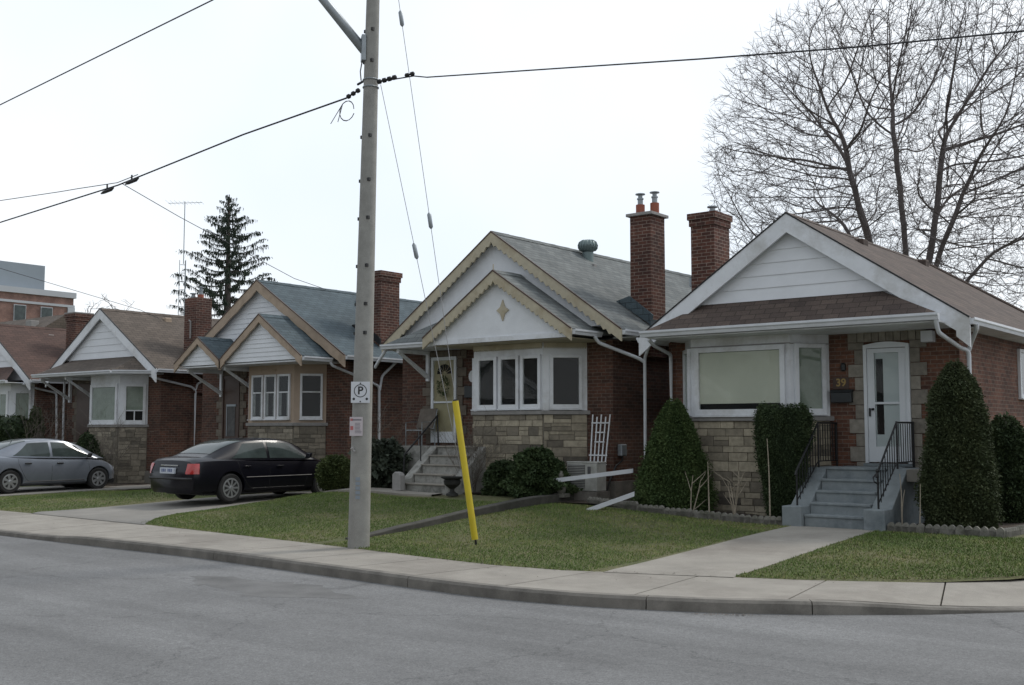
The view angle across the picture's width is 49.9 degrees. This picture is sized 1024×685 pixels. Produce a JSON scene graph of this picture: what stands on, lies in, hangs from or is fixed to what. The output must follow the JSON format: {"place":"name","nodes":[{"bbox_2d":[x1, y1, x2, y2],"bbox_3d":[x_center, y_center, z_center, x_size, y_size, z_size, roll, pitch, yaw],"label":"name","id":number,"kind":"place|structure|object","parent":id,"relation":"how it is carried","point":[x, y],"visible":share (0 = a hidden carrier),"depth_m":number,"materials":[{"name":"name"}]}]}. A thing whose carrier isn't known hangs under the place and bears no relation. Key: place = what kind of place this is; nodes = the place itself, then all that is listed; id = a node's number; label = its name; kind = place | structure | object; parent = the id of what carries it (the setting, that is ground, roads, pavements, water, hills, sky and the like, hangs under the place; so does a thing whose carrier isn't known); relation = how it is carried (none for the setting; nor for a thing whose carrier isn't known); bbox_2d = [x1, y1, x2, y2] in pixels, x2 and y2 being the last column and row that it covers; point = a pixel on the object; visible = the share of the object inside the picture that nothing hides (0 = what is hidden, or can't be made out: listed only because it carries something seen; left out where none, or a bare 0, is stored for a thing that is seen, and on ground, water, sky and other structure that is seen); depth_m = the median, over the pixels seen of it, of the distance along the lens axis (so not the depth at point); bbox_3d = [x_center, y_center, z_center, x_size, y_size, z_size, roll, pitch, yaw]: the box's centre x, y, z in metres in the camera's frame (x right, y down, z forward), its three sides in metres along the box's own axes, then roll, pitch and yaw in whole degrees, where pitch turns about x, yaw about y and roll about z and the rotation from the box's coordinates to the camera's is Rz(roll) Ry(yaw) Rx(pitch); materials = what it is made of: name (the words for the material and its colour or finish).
{"place":"outdoors","nodes":[
{"label":"outdoors","id":0,"kind":"place"},
{"bbox_2d":[0,484,150,496],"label":"driveway","id":1,"kind":"structure","parent":0,"point":[38,490],"depth_m":31.74,"materials":[{"name":"concrete"}]},
{"bbox_2d":[0,430,113,492],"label":"parked sedan","id":2,"kind":"object","parent":1,"relation":"on","point":[34,461],"visible":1,"depth_m":30.92,"materials":[{"name":"grey paint"}]},
{"bbox_2d":[0,0,212,104],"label":"overhead wire","id":3,"kind":"object","parent":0,"point":[110,50],"visible":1,"depth_m":16.66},
{"bbox_2d":[32,491,311,524],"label":"driveway","id":4,"kind":"structure","parent":0,"point":[139,513],"depth_m":24.16,"materials":[{"name":"concrete"}]},
{"bbox_2d":[149,438,323,501],"bbox_3d":[-6.234,3.026,26.584,2.095,1.452,4.876,-4,-6,38],"label":"parked sedan","id":5,"kind":"object","parent":4,"relation":"on","point":[228,470],"visible":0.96,"depth_m":25.31,"materials":[{"name":"black paint"}]},
{"bbox_2d":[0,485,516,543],"bbox_3d":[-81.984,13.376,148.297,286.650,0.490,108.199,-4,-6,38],"label":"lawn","id":6,"kind":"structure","parent":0,"point":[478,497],"depth_m":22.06,"materials":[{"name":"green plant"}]},
{"bbox_2d":[0,413,28,440],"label":"hedge shrub","id":7,"kind":"object","parent":6,"relation":"on","point":[17,427],"visible":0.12,"depth_m":36.44,"materials":[{"name":"green plant"}]},
{"bbox_2d":[0,315,65,328],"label":"backstreet house","id":8,"kind":"structure","parent":6,"relation":"on","point":[57,321],"depth_m":62.45,"materials":[{"name":"grey brick"}]},
{"bbox_2d":[0,261,76,321],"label":"hospital building","id":9,"kind":"structure","parent":6,"relation":"on","point":[22,297],"depth_m":114.83,"materials":[{"name":"brick"}]},
{"bbox_2d":[13,304,25,320],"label":"window","id":10,"kind":"structure","parent":9,"relation":"in","point":[19,311],"depth_m":113.40,"materials":[{"name":"grey glass"}]},
{"bbox_2d":[0,312,93,440],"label":"bungalow","id":11,"kind":"object","parent":6,"relation":"on","point":[26,352],"visible":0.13,"depth_m":40.33,"materials":[{"name":"red brick"}]},
{"bbox_2d":[0,391,8,416],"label":"window","id":12,"kind":"structure","parent":11,"relation":"in","point":[4,395],"depth_m":39.64,"materials":[{"name":"grey glass"}]},
{"bbox_2d":[0,384,34,416],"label":"bay window","id":13,"kind":"structure","parent":11,"relation":"in","point":[11,388],"depth_m":39.58,"materials":[{"name":"white paint"}]},
{"bbox_2d":[13,391,30,417],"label":"window","id":14,"kind":"structure","parent":11,"relation":"in","point":[25,401],"depth_m":39.57,"materials":[{"name":"grey glass"}]},
{"bbox_2d":[54,483,149,486],"bbox_3d":[-14.227,4.535,35.682,6.100,0.032,2.900,-4,-6,38],"label":"garden bed","id":15,"kind":"object","parent":6,"relation":"on","point":[116,484],"visible":0.18,"depth_m":34.26,"materials":[{"name":"soil"}]},
{"bbox_2d":[22,406,46,438],"bbox_3d":[-15.806,3.349,36.433,0.762,2.650,0.761,2,-5,-27],"label":"upright evergreen","id":16,"kind":"object","parent":15,"relation":"on","point":[31,417],"visible":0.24,"depth_m":36.34,"materials":[{"name":"green plant"}]},
{"bbox_2d":[10,390,76,439],"bbox_3d":[-15.629,2.980,36.105,2.959,3.276,2.186,-4,-6,38],"label":"bare shrub","id":17,"kind":"object","parent":15,"relation":"on","point":[54,422],"visible":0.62,"depth_m":35.94,"materials":[{"name":"brown plant"}]},
{"bbox_2d":[76,430,103,485],"bbox_3d":[-13.074,3.571,33.815,1.114,1.807,1.078,-4,-6,38],"label":"yew shrub","id":18,"kind":"object","parent":15,"relation":"on","point":[83,441],"visible":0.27,"depth_m":33.70,"materials":[{"name":"green plant"}]},
{"bbox_2d":[67,404,150,483],"bbox_3d":[-12.511,3.095,33.922,3.101,2.699,1.972,0,-5,-6],"label":"bare shrub","id":19,"kind":"object","parent":15,"relation":"on","point":[111,453],"visible":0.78,"depth_m":33.92,"materials":[{"name":"brown plant"}]},
{"bbox_2d":[31,287,218,482],"bbox_3d":[-10.645,1.814,40.078,6.750,6.740,11.580,-4,-6,38],"label":"bungalow","id":20,"kind":"object","parent":6,"relation":"on","point":[106,362],"visible":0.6,"depth_m":35.65,"materials":[{"name":"red brick"}]},
{"bbox_2d":[75,383,90,441],"bbox_3d":[-14.666,2.402,37.639,0.800,1.980,0.050,-4,-6,38],"label":"front door","id":21,"kind":"structure","parent":20,"relation":"in","point":[83,401],"depth_m":37.64,"materials":[{"name":"wood"}]},
{"bbox_2d":[88,384,118,424],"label":"window","id":22,"kind":"structure","parent":20,"relation":"in","point":[103,397],"depth_m":35.62,"materials":[{"name":"grey glass"}]},
{"bbox_2d":[91,375,148,423],"bbox_3d":[-12.943,1.882,35.897,2.610,1.580,0.700,-4,-6,38],"label":"bay window","id":23,"kind":"structure","parent":20,"relation":"in","point":[121,380],"depth_m":35.32,"materials":[{"name":"white paint"}]},
{"bbox_2d":[122,384,145,424],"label":"window","id":24,"kind":"structure","parent":20,"relation":"in","point":[134,395],"depth_m":35.22,"materials":[{"name":"white paint"}]},
{"bbox_2d":[168,201,201,315],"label":"antenna mast","id":25,"kind":"object","parent":6,"relation":"on","point":[183,263],"visible":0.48,"depth_m":59.09,"materials":[{"name":"metal"}]},
{"bbox_2d":[168,195,277,317],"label":"spruce tree","id":26,"kind":"object","parent":6,"relation":"on","point":[229,272],"visible":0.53,"depth_m":64.35,"materials":[{"name":"green plant"}]},
{"bbox_2d":[174,270,421,487],"bbox_3d":[-4.123,1.528,34.853,7.070,6.480,11.692,-4,-6,38],"label":"bungalow","id":27,"kind":"object","parent":6,"relation":"on","point":[271,359],"visible":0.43,"depth_m":30.74,"materials":[{"name":"red brick"}]},
{"bbox_2d":[221,375,240,438],"bbox_3d":[-8.374,1.981,32.717,0.840,2.000,0.090,-4,-6,38],"label":"front door","id":28,"kind":"structure","parent":27,"relation":"in","point":[230,386],"depth_m":32.75,"materials":[{"name":"wood"}]},
{"bbox_2d":[250,375,263,419],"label":"window","id":29,"kind":"structure","parent":27,"relation":"in","point":[257,381],"depth_m":31.01,"materials":[{"name":"grey glass"}]},
{"bbox_2d":[262,374,276,419],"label":"window","id":30,"kind":"structure","parent":27,"relation":"in","point":[270,381],"depth_m":30.66,"materials":[{"name":"grey glass"}]},
{"bbox_2d":[275,374,290,419],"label":"window","id":31,"kind":"structure","parent":27,"relation":"in","point":[283,380],"depth_m":30.31,"materials":[{"name":"grey glass"}]},
{"bbox_2d":[248,364,326,422],"bbox_3d":[-6.378,1.447,30.804,2.730,1.600,0.670,-4,-6,38],"label":"bay window","id":32,"kind":"structure","parent":27,"relation":"in","point":[295,370],"depth_m":30.21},
{"bbox_2d":[299,374,322,419],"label":"window","id":33,"kind":"structure","parent":27,"relation":"in","point":[311,385],"depth_m":30.13,"materials":[{"name":"grey glass"}]},
{"bbox_2d":[313,454,350,490],"bbox_3d":[-4.076,3.013,25.382,0.946,0.908,0.987,-4,-6,38],"label":"round bush","id":34,"kind":"object","parent":6,"relation":"on","point":[333,472],"visible":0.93,"depth_m":25.10,"materials":[{"name":"green plant"}]},
{"bbox_2d":[401,445,485,494],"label":"front steps","id":35,"kind":"structure","parent":6,"relation":"on","point":[428,470],"depth_m":24.46,"materials":[{"name":"grey concrete"}]},
{"bbox_2d":[403,415,438,474],"bbox_3d":[-2.057,2.365,25.013,0.038,1.452,1.194,-4,-6,38],"label":"handrail","id":36,"kind":"object","parent":35,"relation":"on","point":[416,440],"visible":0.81,"depth_m":24.98,"materials":[{"name":"black metal"}]},
{"bbox_2d":[405,409,437,445],"bbox_3d":[-2.148,2.008,26.123,0.541,0.880,0.554,-4,-6,38],"label":"porch chair","id":37,"kind":"object","parent":35,"relation":"on","point":[426,421],"visible":0.94,"depth_m":26.21,"materials":[{"name":"metal"}]},
{"bbox_2d":[441,476,461,495],"bbox_3d":[-1.259,3.022,23.143,0.490,0.400,0.485,-4,-6,38],"label":"garden urn","id":38,"kind":"object","parent":6,"relation":"on","point":[451,483],"visible":0.98,"depth_m":23.02,"materials":[{"name":"metal"}]},
{"bbox_2d":[374,191,691,498],"bbox_3d":[2.655,0.609,28.524,7.060,7.310,11.692,-4,-6,38],"label":"bungalow","id":39,"kind":"object","parent":6,"relation":"on","point":[543,345],"visible":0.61,"depth_m":24.12,"materials":[{"name":"red brick"}]},
{"bbox_2d":[431,356,457,442],"bbox_3d":[-1.621,1.363,26.211,0.800,2.040,0.060,-4,-6,38],"label":"front door","id":40,"kind":"structure","parent":39,"relation":"in","point":[438,402],"depth_m":26.21,"materials":[{"name":"beige glass"}]},
{"bbox_2d":[475,357,497,410],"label":"window","id":41,"kind":"structure","parent":39,"relation":"in","point":[486,367],"depth_m":24.52,"materials":[{"name":"white paint"}]},
{"bbox_2d":[497,355,519,409],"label":"window","id":42,"kind":"structure","parent":39,"relation":"in","point":[508,366],"depth_m":24.14,"materials":[{"name":"white paint"}]},
{"bbox_2d":[473,342,586,410],"bbox_3d":[0.259,0.782,24.333,2.929,1.460,0.735,-4,-6,38],"label":"bay window","id":43,"kind":"structure","parent":39,"relation":"in","point":[544,348],"depth_m":23.72,"materials":[{"name":"white paint"}]},
{"bbox_2d":[518,354,541,409],"bbox_3d":[0.394,0.860,23.737,0.580,1.190,0.090,-4,-6,38],"label":"window","id":44,"kind":"structure","parent":39,"relation":"in","point":[530,365],"depth_m":23.76,"materials":[{"name":"white paint"}]},
{"bbox_2d":[549,354,582,409],"bbox_3d":[1.161,0.849,23.604,0.732,1.190,0.090,1,-5,-8],"label":"window","id":45,"kind":"structure","parent":39,"relation":"in","point":[565,369],"depth_m":23.63,"materials":[{"name":"glass"}]},
{"bbox_2d":[589,414,610,464],"bbox_3d":[1.843,2.160,23.248,0.466,1.280,0.205,-4,-6,38],"label":"trellis","id":46,"kind":"object","parent":39,"relation":"attached to","point":[599,432],"visible":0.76,"depth_m":23.26,"materials":[{"name":"white paint"}]},
{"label":"garden bed","id":47,"kind":"structure","parent":6,"relation":"on","visible":0},
{"bbox_2d":[424,404,511,493],"bbox_3d":[-0.789,2.288,24.209,2.024,2.084,2.057,3,-5,-33],"label":"bare shrub","id":48,"kind":"object","parent":47,"relation":"on","point":[477,458],"visible":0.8,"depth_m":23.97,"materials":[{"name":"brown plant"}]},
{"bbox_2d":[480,459,513,495],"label":"yew shrub","id":49,"kind":"object","parent":47,"relation":"on","point":[495,473],"visible":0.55,"depth_m":23.16,"materials":[{"name":"green plant"}]},
{"bbox_2d":[498,445,582,498],"bbox_3d":[0.485,2.686,22.808,1.724,1.150,1.779,-4,-6,38],"label":"juniper","id":50,"kind":"object","parent":47,"relation":"on","point":[533,471],"visible":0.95,"depth_m":22.45,"materials":[{"name":"green plant"}]},
{"bbox_2d":[556,469,632,481],"bbox_3d":[1.319,2.737,22.271,2.329,0.395,0.110,-2,-5,23],"label":"loose gutter","id":51,"kind":"object","parent":47,"relation":"on","point":[595,475],"visible":0.65,"depth_m":22.06,"materials":[{"name":"white metal"}]},
{"bbox_2d":[324,488,442,496],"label":"porch path","id":52,"kind":"structure","parent":0,"point":[393,492],"depth_m":23.92,"materials":[{"name":"concrete"}]},
{"bbox_2d":[392,472,404,490],"bbox_3d":[-2.499,3.056,24.228,0.250,0.417,0.160,-4,-6,38],"label":"concrete block","id":53,"kind":"object","parent":52,"relation":"on","point":[398,481],"depth_m":24.16,"materials":[{"name":"grey concrete"}]},
{"bbox_2d":[0,535,1023,684],"bbox_3d":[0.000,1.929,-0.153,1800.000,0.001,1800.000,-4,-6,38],"label":"road","id":54,"kind":"structure","parent":0,"point":[74,614],"depth_m":10.24,"materials":[{"name":"grey asphalt"}]},
{"bbox_2d":[191,575,371,598],"bbox_3d":[-3.045,3.014,13.503,3.408,0.001,1.219,-4,-6,38],"label":"road patch","id":55,"kind":"object","parent":54,"relation":"on","point":[246,587],"visible":1,"depth_m":13.46,"materials":[{"name":"grey asphalt"}]},
{"bbox_2d":[0,529,1023,614],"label":"kerb","id":56,"kind":"structure","parent":54,"relation":"on","point":[688,604],"depth_m":12.37,"materials":[{"name":"concrete"}]},
{"bbox_2d":[0,511,1023,606],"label":"sidewalk","id":57,"kind":"structure","parent":0,"point":[1002,593],"depth_m":13.47,"materials":[{"name":"concrete"}]},
{"bbox_2d":[0,0,1023,318],"label":"sky","id":58,"kind":"structure","parent":0,"point":[560,157],"materials":[{"name":"white"}]},
{"bbox_2d":[0,489,1023,581],"bbox_3d":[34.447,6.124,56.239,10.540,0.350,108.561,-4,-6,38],"label":"lawn","id":59,"kind":"structure","parent":0,"point":[632,524],"depth_m":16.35,"materials":[{"name":"green plant"}]},
{"bbox_2d":[318,0,414,548],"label":"utility pole","id":60,"kind":"object","parent":59,"relation":"on","point":[366,44],"visible":0.98,"depth_m":17.09,"materials":[{"name":"wood"}]},
{"bbox_2d":[0,97,346,222],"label":"overhead wire","id":61,"kind":"object","parent":60,"relation":"attached to","point":[184,157],"visible":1,"depth_m":20.07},
{"bbox_2d":[123,184,325,289],"bbox_3d":[-6.415,-2.276,25.743,0.156,0.993,8.989,-1,-5,16],"label":"overhead wire","id":62,"kind":"object","parent":61,"relation":"attached to","point":[217,237],"visible":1,"depth_m":24.93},
{"bbox_2d":[350,417,362,435],"bbox_3d":[-2.388,1.286,16.860,0.200,0.290,0.007,0,-5,1],"label":"notice sign","id":63,"kind":"object","parent":60,"relation":"attached to","point":[356,426],"visible":1,"depth_m":16.86,"materials":[{"name":"paper"}]},
{"bbox_2d":[351,382,369,402],"bbox_3d":[-2.329,0.765,16.896,0.290,0.325,0.008,0,-5,1],"label":"parking sign","id":64,"kind":"object","parent":60,"relation":"attached to","point":[360,392],"visible":1,"depth_m":16.89,"materials":[{"name":"white metal"}]},
{"bbox_2d":[381,87,463,483],"bbox_3d":[-1.314,-0.503,17.136,1.529,7.122,0.067,1,-5,-8],"label":"guy wire","id":65,"kind":"object","parent":60,"relation":"attached to","point":[415,251],"visible":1,"depth_m":17.15,"materials":[{"name":"metal"}]},
{"bbox_2d":[398,0,455,398],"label":"guy wire","id":66,"kind":"object","parent":60,"relation":"attached to","point":[401,20],"visible":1,"depth_m":17.26,"materials":[{"name":"metal"}]},
{"bbox_2d":[386,30,1023,80],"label":"overhead wire","id":67,"kind":"object","parent":60,"relation":"attached to","point":[729,56],"visible":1,"depth_m":13.24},
{"bbox_2d":[345,494,573,539],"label":"retaining wall","id":68,"kind":"structure","parent":59,"relation":"on","point":[500,507],"depth_m":20.41,"materials":[{"name":"concrete"}]},
{"bbox_2d":[553,471,569,497],"bbox_3d":[1.010,2.893,22.473,0.260,0.537,0.250,-4,-6,38],"label":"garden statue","id":69,"kind":"object","parent":68,"relation":"on","point":[561,493],"visible":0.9,"depth_m":22.39,"materials":[{"name":"stone"}]},
{"bbox_2d":[452,399,477,544],"bbox_3d":[-0.727,2.015,17.009,0.410,2.283,0.100,1,-5,-8],"label":"guy guard","id":70,"kind":"object","parent":59,"relation":"on","point":[465,472],"visible":0.93,"depth_m":16.97,"materials":[{"name":"yellow plastic"}]},
{"bbox_2d":[587,497,611,506],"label":"edging block","id":71,"kind":"structure","parent":59,"relation":"on","point":[596,500],"depth_m":21.80,"materials":[{"name":"concrete"}]},
{"bbox_2d":[587,492,633,509],"bbox_3d":[1.868,3.039,20.898,0.911,0.415,0.110,-1,-5,7],"label":"loose gutter","id":72,"kind":"object","parent":59,"relation":"on","point":[612,501],"visible":0.81,"depth_m":20.84,"materials":[{"name":"white metal"}]},
{"bbox_2d":[611,501,638,510],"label":"edging block","id":73,"kind":"structure","parent":59,"relation":"on","point":[629,505],"depth_m":21.07,"materials":[{"name":"concrete"}]},
{"bbox_2d":[637,504,664,513],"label":"edging block","id":74,"kind":"structure","parent":59,"relation":"on","point":[653,509],"depth_m":20.65,"materials":[{"name":"concrete"}]},
{"bbox_2d":[563,498,764,516],"bbox_3d":[3.440,3.237,21.444,4.950,0.199,2.000,-4,-6,38],"label":"garden bed","id":75,"kind":"object","parent":59,"relation":"on","point":[583,501],"visible":0.16,"depth_m":21.85,"materials":[{"name":"soil"}]},
{"bbox_2d":[567,461,609,500],"bbox_3d":[1.541,2.949,22.859,0.850,0.945,0.480,-4,-6,38],"label":"air conditioner","id":76,"kind":"object","parent":75,"relation":"on","point":[594,487],"visible":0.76,"depth_m":22.67,"materials":[{"name":"beige metal"}]},
{"bbox_2d":[630,398,718,511],"bbox_3d":[3.155,2.183,21.440,1.770,2.258,1.783,-4,-6,38],"label":"conical evergreen","id":77,"kind":"object","parent":75,"relation":"on","point":[674,454],"visible":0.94,"depth_m":21.01,"materials":[{"name":"green plant"}]},
{"bbox_2d":[715,470,747,514],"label":"dry stems","id":78,"kind":"object","parent":75,"relation":"on","point":[732,505],"visible":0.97,"depth_m":20.02,"materials":[{"name":"beige plant"}]},
{"bbox_2d":[750,401,816,517],"bbox_3d":[4.899,2.158,19.839,1.133,2.214,1.161,-4,-6,38],"label":"clipped yew","id":79,"kind":"object","parent":75,"relation":"on","point":[784,431],"visible":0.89,"depth_m":19.55,"materials":[{"name":"green plant"}]},
{"bbox_2d":[664,507,692,516],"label":"edging block","id":80,"kind":"structure","parent":59,"relation":"on","point":[683,512],"depth_m":20.28,"materials":[{"name":"concrete"}]},
{"bbox_2d":[692,510,720,520],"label":"edging block","id":81,"kind":"structure","parent":59,"relation":"on","point":[707,515],"depth_m":19.92,"materials":[{"name":"concrete"}]},
{"bbox_2d":[721,512,751,522],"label":"edging block","id":82,"kind":"structure","parent":59,"relation":"on","point":[741,518],"depth_m":19.55,"materials":[{"name":"concrete"}]},
{"bbox_2d":[605,526,871,577],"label":"walkway","id":83,"kind":"structure","parent":59,"relation":"on","point":[738,556],"depth_m":15.52,"materials":[{"name":"concrete"}]},
{"bbox_2d":[751,515,781,524],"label":"edging block","id":84,"kind":"structure","parent":59,"relation":"on","point":[765,520],"depth_m":19.17,"materials":[{"name":"concrete"}]},
{"bbox_2d":[636,205,1023,515],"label":"bungalow","id":85,"kind":"object","parent":59,"relation":"on","point":[861,342],"visible":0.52,"depth_m":20.64,"materials":[{"name":"red brick"}]},
{"bbox_2d":[683,349,690,416],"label":"window","id":86,"kind":"structure","parent":85,"relation":"in","point":[686,353],"depth_m":21.98,"materials":[{"name":"white paint"}]},
{"bbox_2d":[693,344,785,416],"bbox_3d":[4.360,0.751,21.168,1.930,1.360,0.100,-4,-6,38],"label":"window","id":87,"kind":"structure","parent":85,"relation":"in","point":[733,380],"depth_m":21.20,"materials":[{"name":"grey glass"}]},
{"bbox_2d":[685,334,829,416],"bbox_3d":[4.584,0.674,21.467,3.090,1.540,0.662,-4,-6,38],"label":"bay window","id":88,"kind":"structure","parent":85,"relation":"in","point":[787,339],"depth_m":20.80,"materials":[{"name":"white paint"}]},
{"bbox_2d":[793,343,828,415],"bbox_3d":[5.599,0.692,20.619,0.670,1.350,0.100,1,-5,-14],"label":"window","id":89,"kind":"structure","parent":85,"relation":"in","point":[810,381],"depth_m":20.65,"materials":[{"name":"grey glass"}]},
{"bbox_2d":[863,341,912,463],"bbox_3d":[6.821,1.085,20.010,0.840,2.210,0.114,-4,-6,38],"label":"front door","id":90,"kind":"structure","parent":85,"relation":"in","point":[886,369],"depth_m":20.06,"materials":[{"name":"white glass"}]},
{"bbox_2d":[1017,349,1023,399],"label":"window","id":91,"kind":"structure","parent":85,"relation":"in","point":[1020,352],"depth_m":22.37,"materials":[{"name":"white paint"}]},
{"bbox_2d":[782,466,925,530],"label":"front steps","id":92,"kind":"structure","parent":59,"relation":"on","point":[844,497],"depth_m":18.81,"materials":[{"name":"blue paint"}]},
{"bbox_2d":[794,422,837,504],"bbox_3d":[5.482,2.150,19.779,0.040,1.450,1.904,-4,-6,38],"label":"handrail","id":93,"kind":"object","parent":92,"relation":"on","point":[819,455],"visible":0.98,"depth_m":19.83,"materials":[{"name":"black metal"}]},
{"bbox_2d":[872,421,914,508],"bbox_3d":[6.564,2.078,18.876,0.089,1.450,1.982,-4,-6,38],"label":"handrail","id":94,"kind":"object","parent":92,"relation":"on","point":[878,470],"visible":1,"depth_m":18.90,"materials":[{"name":"black metal"}]},
{"bbox_2d":[698,0,1023,308],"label":"maple tree","id":95,"kind":"object","parent":59,"relation":"on","point":[861,216],"visible":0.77,"depth_m":39.11,"materials":[{"name":"brown plant"}]},
{"bbox_2d":[887,522,924,532],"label":"edging block","id":96,"kind":"structure","parent":59,"relation":"on","point":[906,527],"depth_m":17.67,"materials":[{"name":"concrete"}]},
{"bbox_2d":[925,524,963,535],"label":"edging block","id":97,"kind":"structure","parent":59,"relation":"on","point":[944,529],"depth_m":17.30,"materials":[{"name":"concrete"}]},
{"bbox_2d":[917,522,1023,528],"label":"garden bed","id":98,"kind":"object","parent":59,"relation":"on","point":[1006,525],"visible":0.13,"depth_m":18.76,"materials":[{"name":"soil"}]},
{"bbox_2d":[913,358,1004,529],"bbox_3d":[7.325,1.692,18.065,1.367,2.892,1.417,-4,-6,38],"label":"cedar shrub","id":99,"kind":"object","parent":98,"relation":"on","point":[958,481],"visible":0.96,"depth_m":17.68,"materials":[{"name":"green plant"}]},
{"bbox_2d":[989,411,1023,522],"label":"yew shrub","id":100,"kind":"object","parent":98,"relation":"on","point":[1008,434],"visible":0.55,"depth_m":19.23,"materials":[{"name":"green plant"}]},
{"bbox_2d":[964,526,1004,537],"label":"edging block","id":101,"kind":"structure","parent":59,"relation":"on","point":[983,531],"depth_m":16.95,"materials":[{"name":"concrete"}]},
{"bbox_2d":[1004,527,1019,537],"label":"edging block","id":102,"kind":"structure","parent":59,"relation":"on","point":[1012,531],"depth_m":16.97,"materials":[{"name":"concrete"}]},
{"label":"garden bed","id":103,"kind":"structure","parent":0,"visible":0},
{"bbox_2d":[348,436,412,487],"bbox_3d":[-3.088,2.850,25.748,1.755,1.339,1.932,-4,-6,38],"label":"broadleaf shrub","id":104,"kind":"object","parent":103,"relation":"on","point":[387,459],"visible":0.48,"depth_m":25.24,"materials":[{"name":"green plant"}]},
{"bbox_2d":[348,397,431,445],"bbox_3d":[-2.976,2.157,25.930,1.827,2.583,1.769,3,-5,-33],"label":"bare shrub","id":105,"kind":"object","parent":103,"relation":"on","point":[400,423],"visible":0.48,"depth_m":25.90,"materials":[{"name":"brown plant"}]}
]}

